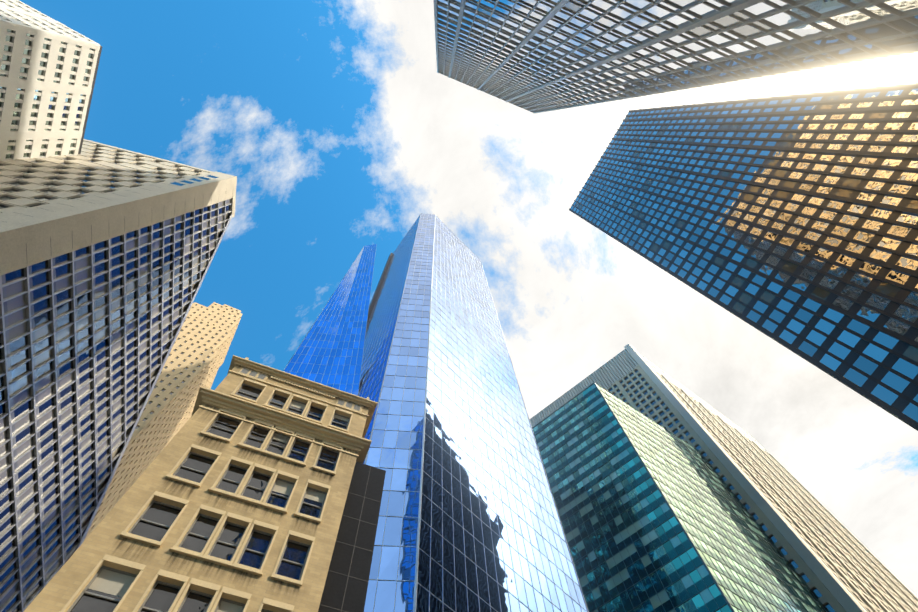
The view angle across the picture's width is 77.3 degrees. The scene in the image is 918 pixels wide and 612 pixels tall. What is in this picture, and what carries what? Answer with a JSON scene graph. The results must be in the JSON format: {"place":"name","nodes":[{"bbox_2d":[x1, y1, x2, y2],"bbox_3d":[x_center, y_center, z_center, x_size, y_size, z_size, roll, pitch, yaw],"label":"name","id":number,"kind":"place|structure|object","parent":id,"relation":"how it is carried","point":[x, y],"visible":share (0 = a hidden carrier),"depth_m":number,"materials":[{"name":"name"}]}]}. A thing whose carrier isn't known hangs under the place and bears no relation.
{"place":"outdoors","nodes":[
{"label":"outdoors","id":0,"kind":"place"},
{"bbox_2d":[19,0,917,597],"label":"sky","id":1,"kind":"structure","parent":0,"point":[337,125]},
{"bbox_2d":[434,0,917,113],"bbox_3d":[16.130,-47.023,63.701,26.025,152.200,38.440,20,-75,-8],"label":"building","id":2,"kind":"structure","parent":0,"point":[536,56],"depth_m":46.13,"materials":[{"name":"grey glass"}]},
{"bbox_2d":[624,344,866,611],"bbox_3d":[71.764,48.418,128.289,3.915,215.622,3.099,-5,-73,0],"label":"cream tower pier","id":3,"kind":"structure","parent":0,"point":[840,594],"depth_m":133.72,"materials":[{"name":"grey concrete"}]},
{"bbox_2d":[606,362,917,611],"bbox_3d":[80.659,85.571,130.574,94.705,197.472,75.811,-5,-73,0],"label":"cream tower","id":4,"kind":"structure","parent":0,"point":[867,578],"depth_m":158.42,"materials":[{"name":"beige concrete"}]},
{"bbox_2d":[529,349,769,453],"bbox_3d":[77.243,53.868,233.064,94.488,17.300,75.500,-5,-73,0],"label":"cream tower screen","id":5,"kind":"object","parent":4,"relation":"attached to","point":[619,366],"visible":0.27,"depth_m":228.65,"materials":[{"name":"grey metal"}]},
{"label":"ground","id":6,"kind":"structure","parent":0,"visible":0},
{"bbox_2d":[0,0,101,160],"bbox_3d":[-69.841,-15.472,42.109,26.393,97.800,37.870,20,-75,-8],"label":"white residential tower","id":7,"kind":"structure","parent":6,"relation":"on","point":[48,68],"depth_m":77.49,"materials":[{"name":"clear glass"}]},
{"bbox_2d":[0,139,236,611],"bbox_3d":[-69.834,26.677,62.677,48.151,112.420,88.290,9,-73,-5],"label":"building","id":8,"kind":"structure","parent":6,"relation":"on","point":[107,253],"depth_m":66.70,"materials":[{"name":"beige glass"}]},
{"bbox_2d":[83,335,218,541],"bbox_3d":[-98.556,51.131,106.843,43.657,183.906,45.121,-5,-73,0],"label":"deco tower","id":9,"kind":"structure","parent":6,"relation":"on","point":[184,376],"depth_m":162.71,"materials":[{"name":"stone"}]},
{"bbox_2d":[178,315,231,388],"bbox_3d":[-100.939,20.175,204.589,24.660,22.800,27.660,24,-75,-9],"label":"deco tower","id":10,"kind":"structure","parent":9,"relation":"on","point":[201,332],"depth_m":205.95,"materials":[{"name":"stone"}]},
{"bbox_2d":[187,302,238,366],"bbox_3d":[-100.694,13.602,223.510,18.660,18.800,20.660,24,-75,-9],"label":"deco tower","id":11,"kind":"structure","parent":10,"relation":"on","point":[213,317],"depth_m":224.16,"materials":[{"name":"stone"}]},
{"bbox_2d":[208,302,241,339],"bbox_3d":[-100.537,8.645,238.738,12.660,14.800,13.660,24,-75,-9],"label":"deco tower","id":12,"kind":"structure","parent":11,"relation":"on","point":[225,310],"depth_m":239.97,"materials":[{"name":"stone"}]},
{"bbox_2d":[223,304,240,312],"bbox_3d":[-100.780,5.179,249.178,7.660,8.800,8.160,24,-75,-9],"label":"deco tower","id":13,"kind":"structure","parent":12,"relation":"on","point":[232,308],"depth_m":250.57,"materials":[{"name":"stone"}]},
{"bbox_2d":[24,355,377,611],"bbox_3d":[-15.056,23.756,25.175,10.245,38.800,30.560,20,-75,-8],"label":"building","id":14,"kind":"structure","parent":6,"relation":"on","point":[233,498],"depth_m":25.62,"materials":[{"name":"stone"}]},
{"bbox_2d":[283,244,376,395],"bbox_3d":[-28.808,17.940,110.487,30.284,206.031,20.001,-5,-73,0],"label":"tower","id":15,"kind":"structure","parent":6,"relation":"on","point":[329,351],"depth_m":117.35,"materials":[{"name":"blue glass"}]},
{"bbox_2d":[318,462,385,611],"bbox_3d":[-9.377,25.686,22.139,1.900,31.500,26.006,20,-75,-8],"label":"dark annex","id":16,"kind":"object","parent":6,"relation":"on","point":[346,584],"visible":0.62,"depth_m":27.31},
{"bbox_2d":[358,214,588,611],"bbox_3d":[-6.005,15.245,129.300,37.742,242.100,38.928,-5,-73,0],"label":"tower","id":17,"kind":"structure","parent":6,"relation":"on","point":[469,520],"depth_m":73.94,"materials":[{"name":"blue glass"}]},
{"bbox_2d":[367,253,392,321],"bbox_3d":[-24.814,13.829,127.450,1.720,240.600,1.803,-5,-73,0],"label":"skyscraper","id":18,"kind":"structure","parent":17,"relation":"attached to","point":[375,295],"depth_m":190.72,"materials":[{"name":"black metal"}]},
{"bbox_2d":[532,383,829,611],"bbox_3d":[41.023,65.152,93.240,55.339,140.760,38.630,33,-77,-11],"label":"green glass building","id":19,"kind":"structure","parent":6,"relation":"on","point":[654,516],"depth_m":110.02,"materials":[{"name":"teal glass"}]},
{"bbox_2d":[569,82,917,430],"bbox_3d":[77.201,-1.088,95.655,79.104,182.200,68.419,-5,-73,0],"label":"bronze tower","id":20,"kind":"structure","parent":6,"relation":"on","point":[789,222],"depth_m":77.43,"materials":[{"name":"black glass"}]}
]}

